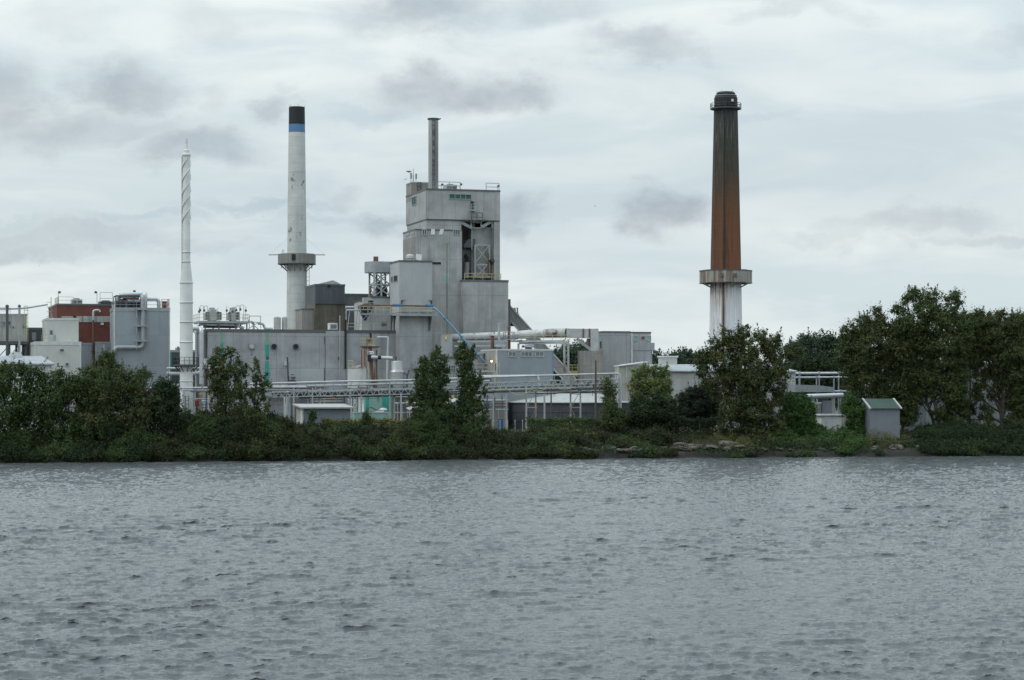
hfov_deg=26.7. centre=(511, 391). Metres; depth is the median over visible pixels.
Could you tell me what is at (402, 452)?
shrub
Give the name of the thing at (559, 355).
tree
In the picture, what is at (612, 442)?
shrub
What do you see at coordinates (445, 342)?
control box
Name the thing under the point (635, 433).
shrub
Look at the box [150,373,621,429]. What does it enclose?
pipe rack
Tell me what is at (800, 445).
shrub
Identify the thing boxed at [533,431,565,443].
shrub
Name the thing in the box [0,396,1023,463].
ground
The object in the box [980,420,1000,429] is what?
shrub
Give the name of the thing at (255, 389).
tree
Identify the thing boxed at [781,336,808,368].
tree
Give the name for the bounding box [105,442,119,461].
shrub
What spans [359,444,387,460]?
shrub
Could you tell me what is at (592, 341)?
overhead duct
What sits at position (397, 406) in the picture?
pipe stand
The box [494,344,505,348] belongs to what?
roof hood
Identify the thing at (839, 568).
river water
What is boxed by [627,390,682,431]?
vine mound
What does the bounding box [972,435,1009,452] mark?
shrub
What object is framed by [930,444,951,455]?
shrub
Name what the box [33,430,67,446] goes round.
shrub
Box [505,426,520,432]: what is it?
shrub
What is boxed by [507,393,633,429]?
building
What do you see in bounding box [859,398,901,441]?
grey pump shed
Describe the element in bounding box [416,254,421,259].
roof vent
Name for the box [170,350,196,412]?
teal edged building
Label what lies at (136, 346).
wall duct
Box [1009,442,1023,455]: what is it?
shrub
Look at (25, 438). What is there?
shrub
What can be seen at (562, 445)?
shrub
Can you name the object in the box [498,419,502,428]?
drum
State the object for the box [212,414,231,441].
shrub
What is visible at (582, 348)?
tree
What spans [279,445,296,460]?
shrub
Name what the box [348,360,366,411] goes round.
rusty white tank
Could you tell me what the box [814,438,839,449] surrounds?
shrub
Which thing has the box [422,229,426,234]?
window
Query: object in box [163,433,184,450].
shrub
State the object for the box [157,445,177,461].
shrub
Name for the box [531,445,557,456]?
shrub
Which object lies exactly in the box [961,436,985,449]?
shrub
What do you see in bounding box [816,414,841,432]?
white cabin
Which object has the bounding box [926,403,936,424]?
loading door
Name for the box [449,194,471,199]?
window
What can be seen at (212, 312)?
cooling unit
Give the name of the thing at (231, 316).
cooling unit
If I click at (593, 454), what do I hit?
shrub
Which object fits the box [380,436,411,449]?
shrub
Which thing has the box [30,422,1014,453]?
ground cover
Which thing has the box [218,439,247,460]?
shrub
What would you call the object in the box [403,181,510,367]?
boiler tower
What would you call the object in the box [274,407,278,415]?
door
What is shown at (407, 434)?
shrub
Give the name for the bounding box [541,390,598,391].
bright low pipe
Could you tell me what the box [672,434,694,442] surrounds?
shrub
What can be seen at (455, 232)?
window
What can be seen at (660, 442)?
shrub
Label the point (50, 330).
door
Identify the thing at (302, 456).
shrub
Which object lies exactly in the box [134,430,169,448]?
shrub
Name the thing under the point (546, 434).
shrub
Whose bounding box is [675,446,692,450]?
rock
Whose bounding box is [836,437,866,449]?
shrub
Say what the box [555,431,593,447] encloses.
shrub
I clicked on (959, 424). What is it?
shrub
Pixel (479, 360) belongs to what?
grey block
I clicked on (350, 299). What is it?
grey link building
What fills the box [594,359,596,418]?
utility pole
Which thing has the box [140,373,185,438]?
tree
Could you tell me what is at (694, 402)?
bush
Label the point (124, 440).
shrub
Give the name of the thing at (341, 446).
shrub
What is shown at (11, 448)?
shrub
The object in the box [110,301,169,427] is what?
steel clad building
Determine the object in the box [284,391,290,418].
pipe column
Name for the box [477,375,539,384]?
white drop pipe
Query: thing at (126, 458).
shrub
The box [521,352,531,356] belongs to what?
window
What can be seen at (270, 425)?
shrub
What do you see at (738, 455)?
shrub
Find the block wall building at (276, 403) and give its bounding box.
[259,395,283,415]
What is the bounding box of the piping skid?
[113,290,160,307]
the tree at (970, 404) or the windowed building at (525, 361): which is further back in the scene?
the windowed building at (525, 361)
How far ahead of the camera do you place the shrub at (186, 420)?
277.97 m
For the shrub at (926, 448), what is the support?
on the ground at (891, 453)
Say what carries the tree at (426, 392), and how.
on the ground at (891, 453)
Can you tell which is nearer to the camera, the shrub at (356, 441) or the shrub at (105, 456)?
the shrub at (105, 456)
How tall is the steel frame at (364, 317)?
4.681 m
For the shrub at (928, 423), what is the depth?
311.23 m
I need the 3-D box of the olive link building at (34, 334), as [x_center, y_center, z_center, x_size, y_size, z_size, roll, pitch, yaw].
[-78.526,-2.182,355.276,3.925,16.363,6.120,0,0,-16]
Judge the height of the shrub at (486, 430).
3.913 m
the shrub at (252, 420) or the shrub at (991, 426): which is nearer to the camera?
the shrub at (252, 420)
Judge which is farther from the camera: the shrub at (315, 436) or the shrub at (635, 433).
the shrub at (635, 433)
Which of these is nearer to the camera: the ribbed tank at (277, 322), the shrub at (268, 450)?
the shrub at (268, 450)
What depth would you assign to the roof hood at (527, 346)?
345.80 m
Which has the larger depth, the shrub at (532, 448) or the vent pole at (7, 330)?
the vent pole at (7, 330)
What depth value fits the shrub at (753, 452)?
291.69 m
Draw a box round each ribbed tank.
[274,316,280,328]
[282,316,286,328]
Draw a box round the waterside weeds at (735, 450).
[2,438,1023,461]
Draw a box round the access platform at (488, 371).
[476,363,495,385]
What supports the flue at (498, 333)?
on the windowed building at (525, 361)
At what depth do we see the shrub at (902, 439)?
301.05 m
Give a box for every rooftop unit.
[71,298,81,303]
[98,300,111,303]
[443,184,456,188]
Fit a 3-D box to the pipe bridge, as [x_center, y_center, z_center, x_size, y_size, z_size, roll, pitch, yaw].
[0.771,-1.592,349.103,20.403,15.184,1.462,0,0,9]
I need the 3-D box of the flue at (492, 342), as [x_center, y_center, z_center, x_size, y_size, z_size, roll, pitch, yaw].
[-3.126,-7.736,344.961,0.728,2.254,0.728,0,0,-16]
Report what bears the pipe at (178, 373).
attached to the white stack at (186, 357)
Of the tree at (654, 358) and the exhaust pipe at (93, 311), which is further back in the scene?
the tree at (654, 358)
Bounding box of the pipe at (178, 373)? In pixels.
[166,358,206,375]
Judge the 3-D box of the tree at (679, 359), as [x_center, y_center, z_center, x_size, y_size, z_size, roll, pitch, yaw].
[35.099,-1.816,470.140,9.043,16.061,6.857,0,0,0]
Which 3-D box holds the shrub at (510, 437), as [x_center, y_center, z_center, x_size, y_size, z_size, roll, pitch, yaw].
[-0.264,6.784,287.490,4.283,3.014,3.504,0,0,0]
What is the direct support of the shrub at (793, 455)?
on the ground at (891, 453)
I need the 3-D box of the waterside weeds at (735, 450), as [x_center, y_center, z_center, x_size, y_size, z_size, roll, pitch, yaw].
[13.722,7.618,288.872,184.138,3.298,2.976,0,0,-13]
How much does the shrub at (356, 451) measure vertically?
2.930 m
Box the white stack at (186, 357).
[173,139,198,413]
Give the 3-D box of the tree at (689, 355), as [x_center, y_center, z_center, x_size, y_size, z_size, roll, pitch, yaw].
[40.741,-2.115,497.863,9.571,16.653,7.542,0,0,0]
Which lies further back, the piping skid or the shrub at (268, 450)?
the piping skid
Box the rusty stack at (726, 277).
[699,89,751,363]
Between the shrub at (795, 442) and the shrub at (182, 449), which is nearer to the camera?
the shrub at (182, 449)
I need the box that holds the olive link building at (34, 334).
[24,327,41,355]
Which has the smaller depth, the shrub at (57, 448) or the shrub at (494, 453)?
the shrub at (57, 448)
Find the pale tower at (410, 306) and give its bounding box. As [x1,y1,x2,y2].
[359,260,436,393]
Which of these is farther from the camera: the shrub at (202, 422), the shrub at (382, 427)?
the shrub at (382, 427)
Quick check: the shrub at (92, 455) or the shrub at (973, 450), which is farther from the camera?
the shrub at (973, 450)
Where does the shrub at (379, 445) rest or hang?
on the ground at (891, 453)
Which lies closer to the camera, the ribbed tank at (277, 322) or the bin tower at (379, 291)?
the ribbed tank at (277, 322)
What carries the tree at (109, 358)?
on the ground at (891, 453)
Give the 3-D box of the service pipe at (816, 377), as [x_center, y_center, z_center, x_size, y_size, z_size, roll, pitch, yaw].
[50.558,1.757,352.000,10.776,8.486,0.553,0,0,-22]
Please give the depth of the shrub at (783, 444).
294.32 m
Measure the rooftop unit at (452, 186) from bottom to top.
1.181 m
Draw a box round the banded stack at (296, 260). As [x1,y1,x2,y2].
[269,104,324,328]
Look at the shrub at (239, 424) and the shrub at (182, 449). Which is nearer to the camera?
the shrub at (182, 449)
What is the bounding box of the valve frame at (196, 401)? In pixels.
[183,390,213,414]
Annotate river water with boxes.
[0,456,1023,679]
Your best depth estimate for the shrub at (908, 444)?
299.92 m
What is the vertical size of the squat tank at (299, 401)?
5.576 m
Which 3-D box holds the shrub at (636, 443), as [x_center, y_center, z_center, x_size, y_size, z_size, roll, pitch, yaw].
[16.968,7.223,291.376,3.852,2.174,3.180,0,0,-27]
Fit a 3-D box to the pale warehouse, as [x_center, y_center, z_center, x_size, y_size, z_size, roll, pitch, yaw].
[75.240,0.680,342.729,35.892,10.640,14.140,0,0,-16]
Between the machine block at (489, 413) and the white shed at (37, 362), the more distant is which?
the machine block at (489, 413)
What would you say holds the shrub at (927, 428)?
on the ground at (891, 453)
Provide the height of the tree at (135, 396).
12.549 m
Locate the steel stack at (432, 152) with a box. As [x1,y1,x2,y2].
[427,118,440,187]
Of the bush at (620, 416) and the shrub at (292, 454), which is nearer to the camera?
the shrub at (292, 454)
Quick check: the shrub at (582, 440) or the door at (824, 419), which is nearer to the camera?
the shrub at (582, 440)
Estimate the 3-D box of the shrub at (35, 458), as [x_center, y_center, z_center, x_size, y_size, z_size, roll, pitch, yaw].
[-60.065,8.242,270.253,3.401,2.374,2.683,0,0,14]
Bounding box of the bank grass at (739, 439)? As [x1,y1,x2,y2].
[704,424,916,447]
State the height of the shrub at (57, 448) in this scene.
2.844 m
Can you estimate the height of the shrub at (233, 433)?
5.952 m
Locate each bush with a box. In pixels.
[596,396,630,430]
[676,382,722,427]
[775,391,832,436]
[831,391,866,437]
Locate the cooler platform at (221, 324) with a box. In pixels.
[193,314,272,328]
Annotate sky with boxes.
[0,0,1023,364]
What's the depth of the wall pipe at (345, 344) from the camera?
350.74 m
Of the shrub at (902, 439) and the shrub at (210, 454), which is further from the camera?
the shrub at (902, 439)
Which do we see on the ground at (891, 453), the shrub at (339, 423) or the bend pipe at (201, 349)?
the shrub at (339, 423)
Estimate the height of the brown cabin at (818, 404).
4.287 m
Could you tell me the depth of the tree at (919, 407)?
316.81 m
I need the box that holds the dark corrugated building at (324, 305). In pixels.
[295,280,344,329]
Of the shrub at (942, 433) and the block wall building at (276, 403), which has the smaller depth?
the shrub at (942, 433)
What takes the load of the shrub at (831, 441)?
on the ground at (891, 453)
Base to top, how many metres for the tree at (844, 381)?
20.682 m
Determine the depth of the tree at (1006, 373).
312.77 m
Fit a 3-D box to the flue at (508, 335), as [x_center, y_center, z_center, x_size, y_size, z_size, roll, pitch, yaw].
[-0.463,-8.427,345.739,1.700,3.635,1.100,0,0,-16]
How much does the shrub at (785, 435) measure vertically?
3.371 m
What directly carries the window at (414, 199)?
in the boiler tower at (453, 235)
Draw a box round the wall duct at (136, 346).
[112,294,146,377]
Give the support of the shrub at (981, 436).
on the ground at (891, 453)
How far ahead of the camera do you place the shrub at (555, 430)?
298.65 m
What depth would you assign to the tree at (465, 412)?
288.66 m
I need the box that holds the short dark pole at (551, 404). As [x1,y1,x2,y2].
[550,379,551,427]
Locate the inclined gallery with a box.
[511,306,580,387]
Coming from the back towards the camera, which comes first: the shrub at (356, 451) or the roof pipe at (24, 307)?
the roof pipe at (24, 307)
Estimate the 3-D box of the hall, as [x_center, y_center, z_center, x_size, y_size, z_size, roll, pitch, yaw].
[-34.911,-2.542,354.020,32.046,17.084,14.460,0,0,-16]
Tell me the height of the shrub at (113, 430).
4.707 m
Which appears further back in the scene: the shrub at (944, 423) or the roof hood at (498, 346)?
the roof hood at (498, 346)
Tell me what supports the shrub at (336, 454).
on the ground at (891, 453)
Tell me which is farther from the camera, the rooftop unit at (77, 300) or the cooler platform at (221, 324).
the rooftop unit at (77, 300)
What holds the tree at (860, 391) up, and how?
on the ground at (891, 453)
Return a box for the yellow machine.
[562,365,577,381]
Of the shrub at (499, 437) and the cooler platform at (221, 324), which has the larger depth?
the cooler platform at (221, 324)
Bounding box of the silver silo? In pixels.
[389,356,409,394]
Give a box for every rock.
[671,443,683,446]
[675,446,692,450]
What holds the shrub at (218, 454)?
on the ground at (891, 453)
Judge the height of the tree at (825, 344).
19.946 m
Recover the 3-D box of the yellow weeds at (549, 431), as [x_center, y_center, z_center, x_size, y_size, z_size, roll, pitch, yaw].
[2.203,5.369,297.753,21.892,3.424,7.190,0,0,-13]
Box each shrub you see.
[0,438,25,463]
[8,426,35,452]
[10,447,31,461]
[18,447,43,462]
[30,432,50,451]
[30,443,57,461]
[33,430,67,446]
[43,441,71,457]
[57,443,79,461]
[68,446,93,462]
[70,435,90,450]
[77,446,108,460]
[89,446,112,460]
[98,420,122,450]
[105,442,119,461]
[108,432,140,449]
[109,446,128,461]
[118,448,145,461]
[123,439,155,461]
[127,422,151,445]
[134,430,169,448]
[144,441,165,461]
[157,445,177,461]
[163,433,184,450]
[170,441,187,459]
[171,409,201,446]
[173,431,202,449]
[178,444,207,461]
[182,406,192,415]
[182,410,214,445]
[184,415,224,447]
[194,408,212,421]
[196,445,215,459]
[202,413,242,449]
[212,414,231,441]
[213,447,231,460]
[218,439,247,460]
[221,409,269,443]
[225,415,252,444]
[236,441,254,460]
[239,410,267,446]
[242,412,282,444]
[244,438,267,460]
[251,420,285,447]
[261,441,277,459]
[266,410,278,424]
[268,444,288,460]
[274,414,304,447]
[274,425,307,451]
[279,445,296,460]
[286,447,309,460]
[296,420,311,437]
[296,438,325,459]
[305,428,329,449]
[306,423,330,434]
[308,419,333,433]
[320,433,354,449]
[326,421,344,439]
[329,418,346,427]
[329,448,343,458]
[331,438,353,458]
[334,423,368,439]
[344,432,365,447]
[345,441,366,459]
[355,421,377,431]
[359,432,385,447]
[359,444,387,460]
[368,441,389,451]
[376,420,390,433]
[377,444,398,460]
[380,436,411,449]
[387,422,403,437]
[391,415,421,441]
[393,441,409,460]
[395,427,428,448]
[403,450,418,459]
[404,405,452,448]
[410,443,435,455]
[420,445,443,459]
[437,442,453,459]
[441,443,468,459]
[456,445,480,459]
[458,419,484,445]
[475,427,497,438]
[479,447,494,457]
[481,429,511,446]
[487,440,512,459]
[496,446,519,459]
[497,427,515,435]
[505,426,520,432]
[505,431,517,446]
[508,431,544,448]
[509,443,530,459]
[516,441,540,456]
[523,424,548,435]
[529,432,550,442]
[530,432,560,447]
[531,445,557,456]
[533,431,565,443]
[545,445,563,458]
[546,426,565,435]
[549,439,575,450]
[552,445,574,455]
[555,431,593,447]
[562,445,591,458]
[573,430,598,442]
[577,446,599,458]
[581,426,609,434]
[589,428,619,443]
[604,438,627,448]
[607,426,625,435]
[608,437,639,448]
[618,433,636,440]
[621,427,645,440]
[624,437,650,448]
[626,448,648,457]
[638,423,678,444]
[640,441,663,457]
[644,429,668,447]
[660,444,678,456]
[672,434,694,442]
[728,448,744,457]
[739,446,760,456]
[765,427,800,441]
[768,438,796,449]
[778,436,808,448]
[785,449,799,457]
[791,436,816,446]
[793,442,818,450]
[796,446,820,456]
[800,434,821,443]
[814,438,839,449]
[815,431,842,441]
[819,436,840,446]
[827,441,853,451]
[828,428,857,440]
[834,443,854,455]
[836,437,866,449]
[840,435,870,447]
[874,449,889,456]
[896,436,908,442]
[898,437,932,447]
[907,438,939,447]
[913,421,938,431]
[913,424,941,435]
[915,424,954,441]
[916,440,934,454]
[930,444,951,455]
[931,430,960,440]
[935,418,957,428]
[935,437,970,448]
[937,441,961,454]
[946,418,972,430]
[954,444,974,455]
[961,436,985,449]
[965,444,980,455]
[967,418,990,434]
[971,432,991,440]
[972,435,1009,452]
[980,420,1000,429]
[981,439,1006,453]
[995,445,1016,455]
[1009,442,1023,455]
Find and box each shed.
[0,352,54,431]
[292,404,353,424]
[359,395,392,428]
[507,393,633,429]
[614,356,797,428]
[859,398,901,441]
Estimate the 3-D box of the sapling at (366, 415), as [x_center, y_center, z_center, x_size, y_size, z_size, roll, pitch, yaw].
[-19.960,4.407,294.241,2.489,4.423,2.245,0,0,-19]
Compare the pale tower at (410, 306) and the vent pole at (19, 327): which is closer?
the vent pole at (19, 327)
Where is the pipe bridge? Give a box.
[454,334,578,387]
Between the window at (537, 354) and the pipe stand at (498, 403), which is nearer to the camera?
the pipe stand at (498, 403)
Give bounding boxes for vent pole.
[5,305,8,355]
[18,304,20,351]
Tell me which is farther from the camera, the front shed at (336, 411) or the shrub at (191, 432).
the front shed at (336, 411)
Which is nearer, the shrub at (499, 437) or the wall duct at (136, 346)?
the shrub at (499, 437)
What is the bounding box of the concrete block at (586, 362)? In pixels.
[578,351,602,393]
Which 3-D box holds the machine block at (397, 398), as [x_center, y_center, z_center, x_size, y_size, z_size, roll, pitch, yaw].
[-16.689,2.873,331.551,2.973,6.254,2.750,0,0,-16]
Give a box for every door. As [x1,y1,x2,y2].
[49,329,52,339]
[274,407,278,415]
[822,401,830,413]
[823,418,826,426]
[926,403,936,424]
[980,405,992,424]
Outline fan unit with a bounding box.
[289,374,295,380]
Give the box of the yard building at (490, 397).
[472,392,505,427]
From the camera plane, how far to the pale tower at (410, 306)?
351.73 m
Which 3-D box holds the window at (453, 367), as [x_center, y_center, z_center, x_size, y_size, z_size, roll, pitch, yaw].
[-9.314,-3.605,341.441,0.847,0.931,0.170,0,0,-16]
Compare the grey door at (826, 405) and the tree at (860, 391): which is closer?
the grey door at (826, 405)
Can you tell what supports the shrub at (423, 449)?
on the ground at (891, 453)
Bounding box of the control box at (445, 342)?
[439,335,451,355]
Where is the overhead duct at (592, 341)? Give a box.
[447,328,597,350]
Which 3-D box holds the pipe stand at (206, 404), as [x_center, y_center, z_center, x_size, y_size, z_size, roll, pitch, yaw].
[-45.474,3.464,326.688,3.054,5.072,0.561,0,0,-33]
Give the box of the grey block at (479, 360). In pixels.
[474,352,484,385]
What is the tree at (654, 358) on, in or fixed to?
on the ground at (891, 453)
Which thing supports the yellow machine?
on the ground at (891, 453)
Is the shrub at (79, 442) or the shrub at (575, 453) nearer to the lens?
the shrub at (79, 442)
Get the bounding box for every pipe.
[0,304,47,309]
[91,309,100,378]
[166,358,206,375]
[193,326,203,383]
[193,331,197,386]
[286,357,288,381]
[339,315,340,380]
[345,320,346,368]
[377,336,388,381]
[433,307,486,362]
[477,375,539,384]
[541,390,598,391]
[796,371,840,413]
[796,376,847,392]
[807,393,843,413]
[835,390,857,413]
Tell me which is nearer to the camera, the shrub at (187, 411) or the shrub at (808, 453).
the shrub at (187, 411)
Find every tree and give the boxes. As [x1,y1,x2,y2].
[0,353,58,446]
[27,363,87,449]
[66,359,125,448]
[92,347,125,425]
[104,358,163,447]
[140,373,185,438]
[202,345,256,421]
[244,356,273,418]
[400,345,462,426]
[449,340,490,430]
[553,344,576,382]
[557,338,583,379]
[569,340,588,378]
[597,373,624,428]
[624,361,676,401]
[652,348,668,363]
[656,346,686,363]
[676,346,698,363]
[690,320,807,439]
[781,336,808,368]
[788,349,845,410]
[797,327,824,360]
[812,328,843,409]
[830,301,924,430]
[834,329,859,416]
[846,327,871,400]
[883,320,921,432]
[885,283,983,425]
[959,306,1023,422]
[967,306,1023,428]
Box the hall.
[197,323,395,419]
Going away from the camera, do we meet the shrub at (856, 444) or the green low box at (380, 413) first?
the shrub at (856, 444)
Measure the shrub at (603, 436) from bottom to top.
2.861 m
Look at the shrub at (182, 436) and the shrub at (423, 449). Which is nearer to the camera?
the shrub at (182, 436)
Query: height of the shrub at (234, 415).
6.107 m
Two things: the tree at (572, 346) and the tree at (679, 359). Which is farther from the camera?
the tree at (572, 346)
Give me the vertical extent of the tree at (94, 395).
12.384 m
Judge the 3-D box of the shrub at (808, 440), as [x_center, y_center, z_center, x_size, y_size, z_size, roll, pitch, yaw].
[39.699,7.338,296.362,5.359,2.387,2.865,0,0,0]
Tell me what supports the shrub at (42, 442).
on the ground at (891, 453)
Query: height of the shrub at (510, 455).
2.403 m
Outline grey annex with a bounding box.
[434,356,477,426]
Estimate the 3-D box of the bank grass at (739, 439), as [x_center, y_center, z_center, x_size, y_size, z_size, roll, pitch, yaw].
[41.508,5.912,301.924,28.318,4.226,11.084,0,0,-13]
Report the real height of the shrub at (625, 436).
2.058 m
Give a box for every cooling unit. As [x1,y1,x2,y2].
[204,308,221,320]
[227,308,238,320]
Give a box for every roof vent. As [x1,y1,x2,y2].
[406,254,413,259]
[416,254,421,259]
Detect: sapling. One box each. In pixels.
[304,407,317,426]
[358,407,374,425]
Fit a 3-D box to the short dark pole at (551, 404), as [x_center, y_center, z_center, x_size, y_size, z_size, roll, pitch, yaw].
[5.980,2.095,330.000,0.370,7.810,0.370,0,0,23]
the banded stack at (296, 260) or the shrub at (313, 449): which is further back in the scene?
the banded stack at (296, 260)
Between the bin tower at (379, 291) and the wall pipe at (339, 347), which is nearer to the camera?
the wall pipe at (339, 347)
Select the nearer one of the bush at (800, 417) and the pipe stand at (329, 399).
the bush at (800, 417)
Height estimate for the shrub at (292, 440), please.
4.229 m
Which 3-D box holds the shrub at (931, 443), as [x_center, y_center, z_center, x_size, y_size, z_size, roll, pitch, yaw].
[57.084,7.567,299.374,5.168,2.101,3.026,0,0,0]
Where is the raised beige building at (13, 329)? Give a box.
[0,306,27,355]
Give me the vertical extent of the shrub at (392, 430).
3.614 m
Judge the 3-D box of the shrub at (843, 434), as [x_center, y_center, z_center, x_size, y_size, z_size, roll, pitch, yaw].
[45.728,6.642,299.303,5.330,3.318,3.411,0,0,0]
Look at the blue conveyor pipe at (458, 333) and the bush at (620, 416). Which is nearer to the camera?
the bush at (620, 416)
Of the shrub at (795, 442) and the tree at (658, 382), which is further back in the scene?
the tree at (658, 382)
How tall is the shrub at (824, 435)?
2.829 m
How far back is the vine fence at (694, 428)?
303.17 m
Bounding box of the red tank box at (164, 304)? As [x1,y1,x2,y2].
[161,299,168,307]
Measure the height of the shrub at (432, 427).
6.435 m
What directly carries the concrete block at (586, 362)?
on the ground at (891, 453)
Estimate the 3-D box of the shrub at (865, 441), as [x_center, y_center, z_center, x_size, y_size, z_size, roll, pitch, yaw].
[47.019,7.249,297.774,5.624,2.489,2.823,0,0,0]
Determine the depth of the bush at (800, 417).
301.89 m
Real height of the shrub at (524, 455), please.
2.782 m
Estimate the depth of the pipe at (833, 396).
338.24 m
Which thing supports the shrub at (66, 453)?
on the ground at (891, 453)
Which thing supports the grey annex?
on the ground at (891, 453)
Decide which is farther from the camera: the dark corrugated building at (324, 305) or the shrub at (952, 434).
the dark corrugated building at (324, 305)
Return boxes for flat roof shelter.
[784,385,834,413]
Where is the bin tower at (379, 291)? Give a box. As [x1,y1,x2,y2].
[354,256,390,329]
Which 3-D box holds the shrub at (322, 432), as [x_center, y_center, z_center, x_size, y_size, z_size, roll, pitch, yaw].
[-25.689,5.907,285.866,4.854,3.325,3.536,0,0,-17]
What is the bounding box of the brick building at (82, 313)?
[47,292,112,424]
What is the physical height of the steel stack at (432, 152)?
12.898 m
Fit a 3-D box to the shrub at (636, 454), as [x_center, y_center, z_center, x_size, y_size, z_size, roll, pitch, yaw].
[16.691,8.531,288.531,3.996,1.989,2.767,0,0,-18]
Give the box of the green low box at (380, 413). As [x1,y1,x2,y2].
[351,407,388,426]
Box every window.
[393,275,397,281]
[412,196,416,205]
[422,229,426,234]
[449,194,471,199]
[451,365,455,370]
[453,229,459,234]
[508,352,515,356]
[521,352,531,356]
[535,352,543,356]
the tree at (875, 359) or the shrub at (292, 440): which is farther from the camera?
the tree at (875, 359)
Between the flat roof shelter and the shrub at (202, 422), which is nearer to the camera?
the shrub at (202, 422)
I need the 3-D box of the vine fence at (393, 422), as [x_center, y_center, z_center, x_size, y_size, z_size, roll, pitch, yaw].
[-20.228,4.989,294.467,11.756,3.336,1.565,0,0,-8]
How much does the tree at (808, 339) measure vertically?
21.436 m
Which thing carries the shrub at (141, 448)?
on the ground at (891, 453)
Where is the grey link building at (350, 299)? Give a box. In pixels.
[345,293,372,329]
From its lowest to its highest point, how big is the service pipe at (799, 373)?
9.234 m
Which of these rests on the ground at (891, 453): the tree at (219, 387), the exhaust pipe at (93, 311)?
the tree at (219, 387)
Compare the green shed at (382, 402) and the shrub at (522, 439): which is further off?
the green shed at (382, 402)
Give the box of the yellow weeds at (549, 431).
[489,418,599,434]
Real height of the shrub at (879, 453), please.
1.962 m
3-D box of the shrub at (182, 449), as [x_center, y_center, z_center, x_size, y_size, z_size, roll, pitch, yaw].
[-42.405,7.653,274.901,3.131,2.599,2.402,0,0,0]
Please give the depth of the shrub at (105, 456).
272.04 m
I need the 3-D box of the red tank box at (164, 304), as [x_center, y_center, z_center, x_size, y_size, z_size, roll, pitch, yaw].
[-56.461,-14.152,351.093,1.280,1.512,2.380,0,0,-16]
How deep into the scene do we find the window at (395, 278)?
353.50 m
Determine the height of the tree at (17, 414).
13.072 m
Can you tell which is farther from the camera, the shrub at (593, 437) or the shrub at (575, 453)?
the shrub at (593, 437)
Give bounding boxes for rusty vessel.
[360,332,391,389]
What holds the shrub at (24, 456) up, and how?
on the ground at (891, 453)
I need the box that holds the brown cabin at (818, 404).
[814,402,821,413]
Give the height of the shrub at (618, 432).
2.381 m
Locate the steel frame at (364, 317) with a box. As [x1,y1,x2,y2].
[346,302,375,329]
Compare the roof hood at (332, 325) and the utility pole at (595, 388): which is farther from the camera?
the roof hood at (332, 325)
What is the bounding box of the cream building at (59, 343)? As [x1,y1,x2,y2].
[29,318,80,428]
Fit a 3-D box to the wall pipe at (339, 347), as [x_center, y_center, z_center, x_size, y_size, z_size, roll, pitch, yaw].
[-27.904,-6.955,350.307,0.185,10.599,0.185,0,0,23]
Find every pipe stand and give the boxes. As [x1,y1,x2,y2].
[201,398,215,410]
[305,396,342,403]
[395,401,414,419]
[484,395,508,418]
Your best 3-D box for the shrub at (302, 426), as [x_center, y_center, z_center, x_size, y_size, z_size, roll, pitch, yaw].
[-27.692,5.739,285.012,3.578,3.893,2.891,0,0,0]
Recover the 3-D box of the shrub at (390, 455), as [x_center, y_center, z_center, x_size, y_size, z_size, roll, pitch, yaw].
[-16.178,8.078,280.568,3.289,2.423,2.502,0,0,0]
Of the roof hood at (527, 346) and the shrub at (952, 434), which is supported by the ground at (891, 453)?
the shrub at (952, 434)
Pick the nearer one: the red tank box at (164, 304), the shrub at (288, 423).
the shrub at (288, 423)
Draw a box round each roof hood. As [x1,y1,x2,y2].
[328,322,337,329]
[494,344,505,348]
[524,344,533,348]
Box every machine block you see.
[393,396,413,420]
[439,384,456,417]
[477,392,504,428]
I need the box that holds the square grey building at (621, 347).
[598,331,656,394]
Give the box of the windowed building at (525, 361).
[480,349,553,426]
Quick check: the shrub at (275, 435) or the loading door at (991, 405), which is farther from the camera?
the loading door at (991, 405)
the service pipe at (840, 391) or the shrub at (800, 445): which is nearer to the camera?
the shrub at (800, 445)
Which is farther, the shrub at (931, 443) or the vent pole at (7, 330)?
the vent pole at (7, 330)
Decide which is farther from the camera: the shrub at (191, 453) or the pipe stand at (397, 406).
the pipe stand at (397, 406)
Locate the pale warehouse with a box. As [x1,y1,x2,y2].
[864,361,1011,429]
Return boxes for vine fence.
[321,416,405,427]
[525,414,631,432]
[675,414,722,434]
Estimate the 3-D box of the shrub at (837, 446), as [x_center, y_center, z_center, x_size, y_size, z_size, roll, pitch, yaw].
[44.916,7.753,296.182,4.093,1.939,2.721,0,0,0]
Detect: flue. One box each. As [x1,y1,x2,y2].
[490,336,494,348]
[497,324,499,343]
[503,327,514,348]
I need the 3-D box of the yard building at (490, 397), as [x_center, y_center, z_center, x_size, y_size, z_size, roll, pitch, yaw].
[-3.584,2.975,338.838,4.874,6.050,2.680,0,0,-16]
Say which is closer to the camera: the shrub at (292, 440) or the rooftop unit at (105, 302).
the shrub at (292, 440)
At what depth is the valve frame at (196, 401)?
329.93 m
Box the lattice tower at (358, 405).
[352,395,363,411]
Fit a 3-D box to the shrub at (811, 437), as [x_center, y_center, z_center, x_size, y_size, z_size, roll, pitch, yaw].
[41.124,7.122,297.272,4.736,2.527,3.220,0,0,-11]
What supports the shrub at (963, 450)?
on the ground at (891, 453)

